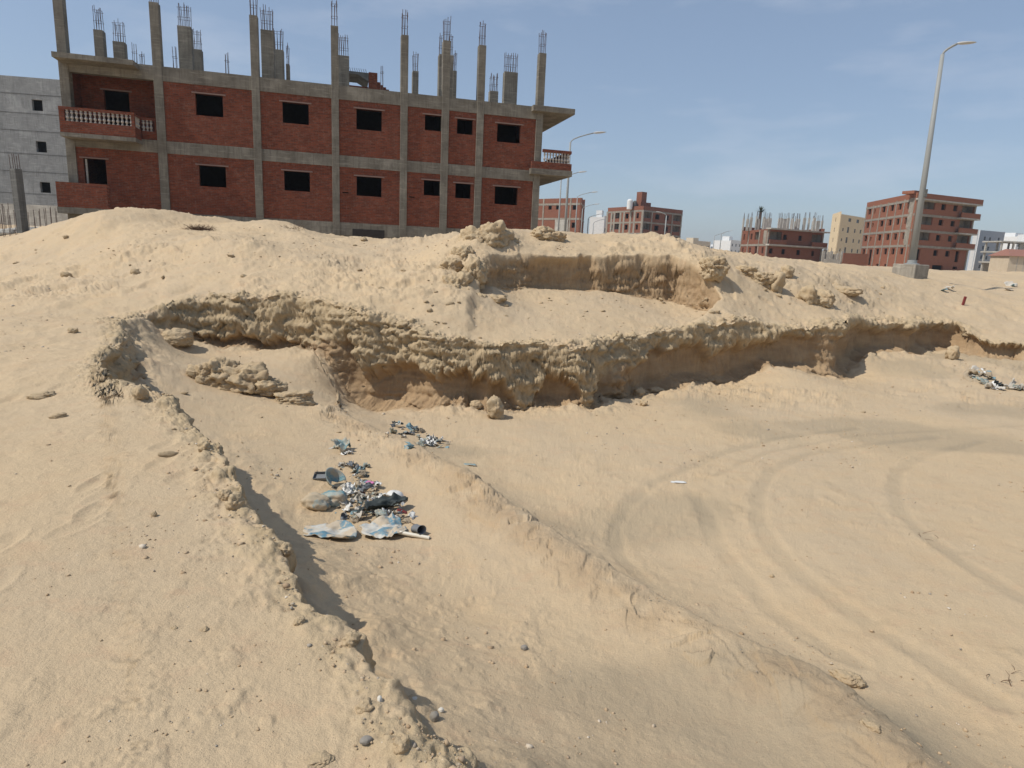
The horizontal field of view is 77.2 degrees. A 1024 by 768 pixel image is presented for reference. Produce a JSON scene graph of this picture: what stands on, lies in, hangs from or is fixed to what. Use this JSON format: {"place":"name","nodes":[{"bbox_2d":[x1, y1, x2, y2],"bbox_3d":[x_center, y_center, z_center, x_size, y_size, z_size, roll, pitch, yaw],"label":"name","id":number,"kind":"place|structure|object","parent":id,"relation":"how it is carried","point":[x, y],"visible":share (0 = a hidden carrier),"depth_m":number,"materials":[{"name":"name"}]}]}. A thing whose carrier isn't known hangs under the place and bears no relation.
{"place":"outdoors","nodes":[
{"label":"outdoors","id":0,"kind":"place"},
{"bbox_2d":[0,207,1023,767],"bbox_3d":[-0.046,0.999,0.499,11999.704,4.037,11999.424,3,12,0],"label":"ground","id":1,"kind":"structure","parent":0,"point":[722,537],"depth_m":6.11,"materials":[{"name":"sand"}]},
{"bbox_2d":[0,229,14,235],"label":"concrete rubble","id":2,"kind":"object","parent":1,"relation":"on","point":[6,232],"visible":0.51,"depth_m":24.36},
{"bbox_2d":[0,204,16,235],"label":"starter bars","id":3,"kind":"object","parent":1,"relation":"on","point":[8,221],"visible":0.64,"depth_m":23.54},
{"bbox_2d":[9,154,28,232],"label":"concrete column","id":4,"kind":"structure","parent":1,"relation":"on","point":[18,195],"depth_m":24.18,"materials":[{"name":"concrete"}]},
{"bbox_2d":[0,203,67,225],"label":"yard wall","id":5,"kind":"structure","parent":1,"relation":"on","point":[36,214],"depth_m":44.85,"materials":[{"name":"concrete"}]},
{"bbox_2d":[0,75,68,205],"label":"apartment building","id":6,"kind":"structure","parent":1,"relation":"on","point":[30,128],"depth_m":52.35,"materials":[{"name":"concrete"}]},
{"bbox_2d":[28,207,51,229],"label":"starter bars","id":7,"kind":"object","parent":1,"relation":"on","point":[40,218],"visible":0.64,"depth_m":25.48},
{"bbox_2d":[26,391,55,398],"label":"dirt clod","id":8,"kind":"object","parent":1,"relation":"on","point":[43,394],"visible":0.81,"depth_m":6.23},
{"bbox_2d":[48,412,66,418],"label":"dirt clod","id":9,"kind":"object","parent":1,"relation":"on","point":[59,415],"visible":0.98,"depth_m":5.65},
{"bbox_2d":[60,271,72,276],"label":"dirt clod","id":10,"kind":"object","parent":1,"relation":"on","point":[63,274],"visible":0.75,"depth_m":15.27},
{"bbox_2d":[67,328,77,332],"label":"dirt clod","id":11,"kind":"object","parent":1,"relation":"on","point":[72,330],"visible":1,"depth_m":9.85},
{"bbox_2d":[130,268,140,274],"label":"dirt clod","id":12,"kind":"object","parent":1,"relation":"on","point":[134,271],"visible":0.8,"depth_m":14.82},
{"bbox_2d":[132,384,149,399],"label":"dirt clod","id":13,"kind":"object","parent":1,"relation":"on","point":[140,392],"visible":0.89,"depth_m":6.06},
{"bbox_2d":[157,451,178,456],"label":"dirt clod","id":14,"kind":"object","parent":1,"relation":"on","point":[167,454],"visible":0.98,"depth_m":4.64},
{"bbox_2d":[162,328,193,346],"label":"dirt clod","id":15,"kind":"object","parent":1,"relation":"on","point":[178,337],"visible":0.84,"depth_m":11.81,"materials":[{"name":"soil"}]},
{"bbox_2d":[182,223,213,230],"bbox_3d":[-9.362,-4.699,19.191,1.078,0.229,0.748,3,12,0],"label":"dry shrub","id":16,"kind":"object","parent":1,"relation":"on","point":[199,227],"visible":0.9,"depth_m":19.11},
{"bbox_2d":[186,364,210,378],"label":"dirt clod","id":17,"kind":"object","parent":1,"relation":"on","point":[193,371],"visible":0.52,"depth_m":9.86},
{"bbox_2d":[197,440,210,451],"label":"dirt clod","id":18,"kind":"object","parent":1,"relation":"on","point":[203,445],"visible":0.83,"depth_m":4.73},
{"bbox_2d":[200,626,208,631],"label":"dirt clod","id":19,"kind":"object","parent":1,"relation":"on","point":[204,628],"visible":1,"depth_m":2.66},
{"bbox_2d":[195,356,239,387],"bbox_3d":[-4.560,-0.117,10.152,0.736,0.665,0.828,5,12,10],"label":"dirt clod","id":20,"kind":"object","parent":1,"relation":"on","point":[215,378],"visible":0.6,"depth_m":9.85,"materials":[{"name":"soil"}]},
{"bbox_2d":[217,489,231,500],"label":"dirt clod","id":21,"kind":"object","parent":1,"relation":"on","point":[222,494],"visible":0.77,"depth_m":3.93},
{"bbox_2d":[224,491,245,509],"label":"dirt clod","id":22,"kind":"object","parent":1,"relation":"on","point":[236,500],"visible":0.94,"depth_m":3.77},
{"bbox_2d":[218,361,271,393],"bbox_3d":[-4.166,-0.026,10.051,0.833,0.652,0.632,5,12,12],"label":"dirt clod","id":23,"kind":"object","parent":1,"relation":"on","point":[243,377],"visible":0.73,"depth_m":9.89,"materials":[{"name":"soil"}]},
{"bbox_2d":[254,378,287,396],"bbox_3d":[-3.811,0.096,10.077,0.567,0.394,0.577,10,14,31],"label":"dirt clod","id":24,"kind":"object","parent":1,"relation":"on","point":[269,388],"visible":0.73,"depth_m":9.91,"materials":[{"name":"soil"}]},
{"bbox_2d":[280,542,293,556],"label":"dirt clod","id":25,"kind":"object","parent":1,"relation":"on","point":[286,549],"visible":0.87,"depth_m":3.37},
{"bbox_2d":[273,389,315,405],"bbox_3d":[-3.385,0.242,9.978,0.627,0.305,0.541,-1,12,-19],"label":"dirt clod","id":26,"kind":"object","parent":1,"relation":"on","point":[301,397],"visible":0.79,"depth_m":9.81,"materials":[{"name":"soil"}]},
{"bbox_2d":[293,615,304,625],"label":"dirt clod","id":27,"kind":"object","parent":1,"relation":"on","point":[297,621],"visible":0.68,"depth_m":2.72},
{"bbox_2d":[51,0,574,238],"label":"unfinished building","id":28,"kind":"structure","parent":1,"relation":"on","point":[371,156],"depth_m":30.11,"materials":[{"name":"brick"}]},
{"bbox_2d":[300,492,330,510],"bbox_3d":[-1.884,1.145,6.152,0.278,0.198,0.201,9,13,26],"label":"sandbag","id":29,"kind":"object","parent":1,"relation":"on","point":[315,501],"visible":0.9,"depth_m":6.09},
{"bbox_2d":[313,471,325,479],"bbox_3d":[-2.023,0.972,6.776,0.144,0.035,0.098,-2,39,5],"label":"plastic tray","id":30,"kind":"object","parent":1,"relation":"on","point":[321,475],"visible":0.75,"depth_m":6.79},
{"bbox_2d":[306,750,334,767],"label":"dirt clod","id":31,"kind":"object","parent":1,"relation":"on","point":[323,758],"visible":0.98,"depth_m":2.03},
{"bbox_2d":[303,520,356,538],"bbox_3d":[-1.594,1.286,5.614,0.481,0.076,0.316,2,12,-4],"label":"plastic sack","id":32,"kind":"object","parent":1,"relation":"on","point":[343,529],"visible":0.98,"depth_m":5.64,"materials":[{"name":"plastic"}]},
{"bbox_2d":[321,490,347,506],"bbox_3d":[-1.743,1.128,6.283,0.241,0.183,0.224,13,15,41],"label":"sandbag","id":33,"kind":"object","parent":1,"relation":"on","point":[336,497],"visible":0.66,"depth_m":6.22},
{"bbox_2d":[325,467,345,485],"bbox_3d":[-1.842,0.988,6.637,0.239,0.076,0.239,24,35,-37],"label":"plastic basin","id":34,"kind":"object","parent":1,"relation":"on","point":[334,474],"visible":1,"depth_m":6.69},
{"bbox_2d":[331,437,350,451],"bbox_3d":[-2.075,0.734,7.759,0.267,0.158,0.230,12,15,39],"label":"plastic sack","id":35,"kind":"object","parent":1,"relation":"on","point":[342,445],"visible":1,"depth_m":7.71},
{"bbox_2d":[340,511,347,519],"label":"scrap","id":36,"kind":"object","parent":1,"relation":"on","point":[343,516],"visible":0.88,"depth_m":6.00,"materials":[{"name":"grey plastic"}]},
{"bbox_2d":[342,502,352,510],"bbox_3d":[-1.581,1.192,6.173,0.099,0.066,0.088,-44,27,-29],"label":"scrap","id":37,"kind":"object","parent":1,"relation":"on","point":[347,507],"visible":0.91,"depth_m":6.16,"materials":[{"name":"white plastic"}]},
{"bbox_2d":[342,630,361,647],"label":"dirt clod","id":38,"kind":"object","parent":1,"relation":"on","point":[350,639],"visible":0.91,"depth_m":2.63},
{"bbox_2d":[349,514,358,522],"bbox_3d":[-1.462,1.261,5.969,0.076,0.101,0.057,-35,-11,-34],"label":"scrap","id":39,"kind":"object","parent":1,"relation":"on","point":[353,519],"visible":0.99,"depth_m":5.96,"materials":[{"name":"cardboard"}]},
{"bbox_2d":[354,510,364,517],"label":"scrap","id":40,"kind":"object","parent":1,"relation":"on","point":[359,515],"visible":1,"depth_m":5.98,"materials":[{"name":"paper"}]},
{"bbox_2d":[358,469,366,477],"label":"scrap","id":41,"kind":"object","parent":1,"relation":"on","point":[362,473],"visible":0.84,"depth_m":6.90,"materials":[{"name":"cardboard"}]},
{"bbox_2d":[355,697,373,713],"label":"dirt clod","id":42,"kind":"object","parent":1,"relation":"on","point":[362,706],"visible":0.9,"depth_m":2.25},
{"bbox_2d":[359,735,372,744],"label":"stone","id":43,"kind":"object","parent":1,"relation":"on","point":[366,739],"visible":1,"depth_m":2.10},
{"bbox_2d":[362,482,372,489],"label":"scrap","id":44,"kind":"object","parent":1,"relation":"on","point":[368,485],"visible":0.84,"depth_m":6.59,"materials":[{"name":"grey plastic"}]},
{"bbox_2d":[374,509,386,514],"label":"scrap","id":45,"kind":"object","parent":1,"relation":"on","point":[380,512],"visible":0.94,"depth_m":5.97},
{"bbox_2d":[359,513,406,538],"bbox_3d":[-1.148,1.281,5.725,0.400,0.111,0.372,-2,13,-22],"label":"plastic sack","id":46,"kind":"object","parent":1,"relation":"on","point":[382,526],"visible":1,"depth_m":5.73,"materials":[{"name":"plastic"}]},
{"bbox_2d":[364,492,407,509],"bbox_3d":[-1.205,1.132,6.157,0.411,0.114,0.148,-5,31,-17],"label":"rubber sheet","id":47,"kind":"object","parent":1,"relation":"on","point":[382,501],"visible":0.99,"depth_m":6.14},
{"bbox_2d":[387,490,403,496],"bbox_3d":[-1.157,1.084,6.372,0.178,0.048,0.178,10,0,-2],"label":"plastic bowl","id":48,"kind":"object","parent":1,"relation":"on","point":[390,492],"visible":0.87,"depth_m":6.33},
{"bbox_2d":[392,734,410,754],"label":"dirt clod","id":49,"kind":"object","parent":1,"relation":"on","point":[401,744],"visible":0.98,"depth_m":2.05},
{"bbox_2d":[404,441,414,448],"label":"scrap","id":50,"kind":"object","parent":1,"relation":"on","point":[409,445],"visible":0.98,"depth_m":7.67,"materials":[{"name":"teal plastic"}]},
{"bbox_2d":[406,422,415,429],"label":"scrap","id":51,"kind":"object","parent":1,"relation":"on","point":[408,425],"visible":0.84,"depth_m":10.29,"materials":[{"name":"teal plastic"}]},
{"bbox_2d":[408,510,417,519],"bbox_3d":[-0.927,1.238,5.999,0.093,0.062,0.082,40,27,-6],"label":"scrap","id":52,"kind":"object","parent":1,"relation":"on","point":[411,514],"visible":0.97,"depth_m":6.00,"materials":[{"name":"white plastic"}]},
{"bbox_2d":[398,531,429,539],"bbox_3d":[-0.856,1.324,5.615,0.290,0.042,0.034,6,12,14],"label":"plastic pipe","id":53,"kind":"object","parent":1,"relation":"on","point":[415,535],"visible":1,"depth_m":5.60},
{"bbox_2d":[411,524,425,534],"bbox_3d":[-0.822,1.278,5.644,0.095,0.080,0.109,-7,0,-39],"label":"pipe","id":54,"kind":"object","parent":1,"relation":"on","point":[418,529],"visible":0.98,"depth_m":5.64,"materials":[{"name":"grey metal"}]},
{"bbox_2d":[429,711,438,721],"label":"stone","id":55,"kind":"object","parent":1,"relation":"on","point":[434,716],"visible":1,"depth_m":2.74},
{"bbox_2d":[437,257,463,271],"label":"dirt clod","id":56,"kind":"object","parent":1,"relation":"on","point":[454,264],"visible":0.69,"depth_m":14.21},
{"bbox_2d":[442,271,473,288],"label":"dirt clod","id":57,"kind":"object","parent":1,"relation":"on","point":[459,279],"visible":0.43,"depth_m":13.72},
{"bbox_2d":[451,245,473,260],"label":"dirt clod","id":58,"kind":"object","parent":1,"relation":"on","point":[462,251],"visible":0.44,"depth_m":14.88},
{"bbox_2d":[458,225,483,242],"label":"dirt clod","id":59,"kind":"object","parent":1,"relation":"on","point":[470,232],"visible":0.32,"depth_m":15.77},
{"bbox_2d":[462,256,487,288],"bbox_3d":[-0.861,-2.407,14.299,0.670,0.905,0.748,2,12,-4],"label":"dirt clod","id":60,"kind":"object","parent":1,"relation":"on","point":[475,267],"visible":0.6,"depth_m":14.01,"materials":[{"name":"soil"}]},
{"bbox_2d":[470,400,482,409],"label":"dirt clod","id":61,"kind":"object","parent":1,"relation":"on","point":[477,404],"visible":0.84,"depth_m":11.72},
{"bbox_2d":[486,395,504,418],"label":"dirt clod","id":62,"kind":"object","parent":1,"relation":"on","point":[495,406],"visible":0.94,"depth_m":11.06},
{"bbox_2d":[480,220,514,247],"bbox_3d":[-0.476,-3.653,16.152,1.072,0.945,0.992,-9,16,-44],"label":"dirt clod","id":63,"kind":"object","parent":1,"relation":"on","point":[498,234],"visible":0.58,"depth_m":15.71,"materials":[{"name":"soil"}]},
{"bbox_2d":[490,294,507,303],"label":"dirt clod","id":64,"kind":"object","parent":1,"relation":"on","point":[499,299],"visible":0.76,"depth_m":13.82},
{"bbox_2d":[520,644,527,650],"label":"stone","id":65,"kind":"object","parent":1,"relation":"on","point":[524,647],"visible":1,"depth_m":3.76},
{"bbox_2d":[530,226,555,239],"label":"dirt clod","id":66,"kind":"object","parent":1,"relation":"on","point":[541,232],"visible":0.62,"depth_m":16.99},
{"bbox_2d":[551,231,566,241],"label":"dirt clod","id":67,"kind":"object","parent":1,"relation":"on","point":[561,236],"visible":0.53,"depth_m":17.09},
{"bbox_2d":[538,198,584,232],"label":"unfinished building","id":68,"kind":"structure","parent":1,"relation":"on","point":[548,210],"depth_m":149.12,"materials":[{"name":"red brick"}]},
{"bbox_2d":[557,171,586,230],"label":"street lamp","id":69,"kind":"object","parent":1,"relation":"on","point":[560,200],"visible":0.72,"depth_m":76.93,"materials":[{"name":"metal"}]},
{"bbox_2d":[564,131,605,231],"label":"street lamp","id":70,"kind":"object","parent":1,"relation":"on","point":[566,204],"visible":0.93,"depth_m":50.83,"materials":[{"name":"metal"}]},
{"bbox_2d":[575,191,596,232],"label":"street lamp","id":71,"kind":"object","parent":1,"relation":"on","point":[576,209],"visible":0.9,"depth_m":98.05,"materials":[{"name":"metal"}]},
{"bbox_2d":[589,210,605,233],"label":"apartment building","id":72,"kind":"structure","parent":1,"relation":"on","point":[599,226],"depth_m":209.68,"materials":[{"name":"paint"}]},
{"bbox_2d":[633,387,644,395],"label":"dirt clod","id":73,"kind":"object","parent":1,"relation":"on","point":[639,391],"visible":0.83,"depth_m":13.53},
{"bbox_2d":[605,192,682,237],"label":"unfinished building","id":74,"kind":"structure","parent":1,"relation":"on","point":[639,215],"depth_m":183.12,"materials":[{"name":"red brick"}]},
{"bbox_2d":[640,399,647,405],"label":"dirt clod","id":75,"kind":"object","parent":1,"relation":"on","point":[643,402],"visible":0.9,"depth_m":12.56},
{"bbox_2d":[647,387,664,392],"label":"dirt clod","id":76,"kind":"object","parent":1,"relation":"on","point":[655,389],"visible":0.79,"depth_m":13.92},
{"bbox_2d":[686,238,710,247],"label":"apartment building","id":77,"kind":"structure","parent":1,"relation":"on","point":[696,241],"depth_m":396.80,"materials":[{"name":"paint"}]},
{"bbox_2d":[699,255,730,282],"bbox_3d":[5.167,-2.965,16.491,0.740,0.683,0.710,0,12,-12],"label":"dirt clod","id":78,"kind":"object","parent":1,"relation":"on","point":[716,268],"visible":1,"depth_m":16.24,"materials":[{"name":"soil"}]},
{"bbox_2d":[713,236,740,252],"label":"apartment building","id":79,"kind":"structure","parent":1,"relation":"on","point":[729,243],"depth_m":325.43,"materials":[{"name":"paint"}]},
{"bbox_2d":[735,265,757,275],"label":"dirt clod","id":80,"kind":"object","parent":1,"relation":"on","point":[746,270],"visible":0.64,"depth_m":17.45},
{"bbox_2d":[755,206,765,227],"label":"utility pole","id":81,"kind":"object","parent":1,"relation":"on","point":[760,211],"visible":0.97,"depth_m":163.87,"materials":[{"name":"grey metal"}]},
{"bbox_2d":[749,271,777,288],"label":"dirt clod","id":82,"kind":"object","parent":1,"relation":"on","point":[766,279],"visible":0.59,"depth_m":17.38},
{"bbox_2d":[770,270,785,293],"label":"dirt clod","id":83,"kind":"object","parent":1,"relation":"on","point":[778,284],"visible":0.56,"depth_m":17.31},
{"bbox_2d":[739,211,829,261],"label":"unfinished building","id":84,"kind":"structure","parent":1,"relation":"on","point":[782,240],"depth_m":145.94,"materials":[{"name":"red brick"}]},
{"bbox_2d":[780,265,794,277],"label":"dirt clod","id":85,"kind":"object","parent":1,"relation":"on","point":[788,270],"visible":0.73,"depth_m":18.36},
{"bbox_2d":[796,284,818,304],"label":"dirt clod","id":86,"kind":"object","parent":1,"relation":"on","point":[808,295],"visible":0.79,"depth_m":17.33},
{"bbox_2d":[821,250,824,261],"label":"concrete post","id":87,"kind":"object","parent":1,"relation":"on","point":[823,256],"visible":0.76,"depth_m":146.24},
{"bbox_2d":[817,289,835,307],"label":"dirt clod","id":88,"kind":"object","parent":1,"relation":"on","point":[826,297],"visible":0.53,"depth_m":17.41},
{"bbox_2d":[824,259,839,263],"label":"block wall","id":89,"kind":"structure","parent":1,"relation":"on","point":[837,261],"depth_m":142.76,"materials":[{"name":"concrete"}]},
{"bbox_2d":[827,212,864,259],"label":"apartment building","id":90,"kind":"structure","parent":1,"relation":"on","point":[846,231],"depth_m":209.18,"materials":[{"name":"paint"}]},
{"bbox_2d":[828,668,866,688],"bbox_3d":[2.151,1.883,4.103,0.196,0.093,0.166,3,12,2],"label":"dirt clod","id":91,"kind":"object","parent":1,"relation":"on","point":[851,679],"visible":0.85,"depth_m":4.06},
{"bbox_2d":[835,286,862,296],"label":"dirt clod","id":92,"kind":"object","parent":1,"relation":"on","point":[849,291],"visible":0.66,"depth_m":19.08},
{"bbox_2d":[842,253,867,265],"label":"brick fence","id":93,"kind":"object","parent":1,"relation":"on","point":[855,259],"visible":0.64,"depth_m":139.69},
{"bbox_2d":[859,718,880,732],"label":"dirt clod","id":94,"kind":"object","parent":1,"relation":"on","point":[872,725],"visible":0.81,"depth_m":3.03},
{"bbox_2d":[860,190,983,270],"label":"unfinished building","id":95,"kind":"structure","parent":1,"relation":"on","point":[947,231],"depth_m":128.86,"materials":[{"name":"red brick"}]},
{"bbox_2d":[892,41,975,278],"bbox_3d":[16.150,-8.412,24.654,1.215,8.745,1.050,-3,13,-27],"label":"street lamp","id":96,"kind":"object","parent":1,"relation":"on","point":[912,268],"visible":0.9,"depth_m":24.85,"materials":[{"name":"metal"}]},
{"bbox_2d":[945,345,959,359],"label":"dirt clod","id":97,"kind":"object","parent":1,"relation":"on","point":[952,353],"visible":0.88,"depth_m":17.73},
{"bbox_2d":[963,369,978,381],"bbox_3d":[11.375,-0.178,15.888,0.335,0.169,0.442,14,60,33],"label":"scrap","id":98,"kind":"object","parent":1,"relation":"on","point":[966,375],"visible":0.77,"depth_m":15.91,"materials":[{"name":"cardboard"}]},
{"bbox_2d":[973,376,986,381],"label":"scrap","id":99,"kind":"object","parent":1,"relation":"on","point":[976,380],"visible":0.61,"depth_m":15.73,"materials":[{"name":"cardboard"}]},
{"bbox_2d":[977,377,986,384],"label":"scrap","id":100,"kind":"object","parent":1,"relation":"on","point":[980,379],"visible":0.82,"depth_m":15.48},
{"bbox_2d":[977,369,991,377],"bbox_3d":[11.730,-0.267,15.984,0.387,0.163,0.294,-2,28,21],"label":"scrap","id":101,"kind":"object","parent":1,"relation":"on","point":[988,374],"visible":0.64,"depth_m":15.89,"materials":[{"name":"cardboard"}]},
{"bbox_2d":[967,230,1004,270],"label":"apartment building","id":102,"kind":"structure","parent":1,"relation":"on","point":[975,256],"depth_m":218.06,"materials":[{"name":"paint"}]},
{"bbox_2d":[985,382,994,388],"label":"scrap","id":103,"kind":"object","parent":1,"relation":"on","point":[989,385],"visible":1,"depth_m":15.01,"materials":[{"name":"paper"}]},
{"bbox_2d":[978,234,1023,271],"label":"unfinished house","id":104,"kind":"structure","parent":1,"relation":"on","point":[985,264],"depth_m":204.08,"materials":[{"name":"concrete"}]},
{"bbox_2d":[988,249,1023,271],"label":"house","id":105,"kind":"structure","parent":1,"relation":"on","point":[1007,260],"depth_m":147.29,"materials":[{"name":"paint"}]},
{"bbox_2d":[1004,281,1017,286],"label":"scrap","id":106,"kind":"object","parent":1,"relation":"on","point":[1007,283],"visible":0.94,"depth_m":28.82,"materials":[{"name":"paper"}]},
{"bbox_2d":[1002,233,1022,249],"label":"apartment building","id":107,"kind":"structure","parent":1,"relation":"on","point":[1010,236],"depth_m":324.37,"materials":[{"name":"paint"}]},
{"bbox_2d":[1009,378,1020,388],"bbox_3d":[11.803,0.034,15.053,0.312,0.273,0.218,18,-38,-29],"label":"scrap","id":108,"kind":"object","parent":1,"relation":"on","point":[1012,382],"visible":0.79,"depth_m":15.00,"materials":[{"name":"paper"}]},
{"bbox_2d":[0,0,1023,270],"label":"sky","id":109,"kind":"structure","parent":0,"point":[718,111],"materials":[{"name":"blue"}]},
{"label":"scrap","id":110,"kind":"object","parent":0,"visible":0},
{"bbox_2d":[344,485,355,493],"bbox_3d":[-1.628,1.066,6.445,0.109,0.097,0.094,-10,-27,-23],"label":"scrap","id":111,"kind":"object","parent":110,"relation":"on","point":[348,489],"visible":0.95,"depth_m":6.43,"materials":[{"name":"white plastic"}]},
{"label":"scrap","id":112,"kind":"object","parent":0,"visible":0},
{"bbox_2d":[354,494,361,503],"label":"scrap","id":113,"kind":"object","parent":112,"relation":"on","point":[358,498],"visible":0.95,"depth_m":6.35,"materials":[{"name":"paper"}]},
{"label":"scrap","id":114,"kind":"object","parent":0,"visible":0},
{"bbox_2d":[968,368,984,375],"bbox_3d":[11.517,-0.261,15.898,0.393,0.218,0.298,19,12,-37],"label":"scrap","id":115,"kind":"object","parent":114,"relation":"on","point":[973,370],"visible":0.81,"depth_m":15.78,"materials":[{"name":"cardboard"}]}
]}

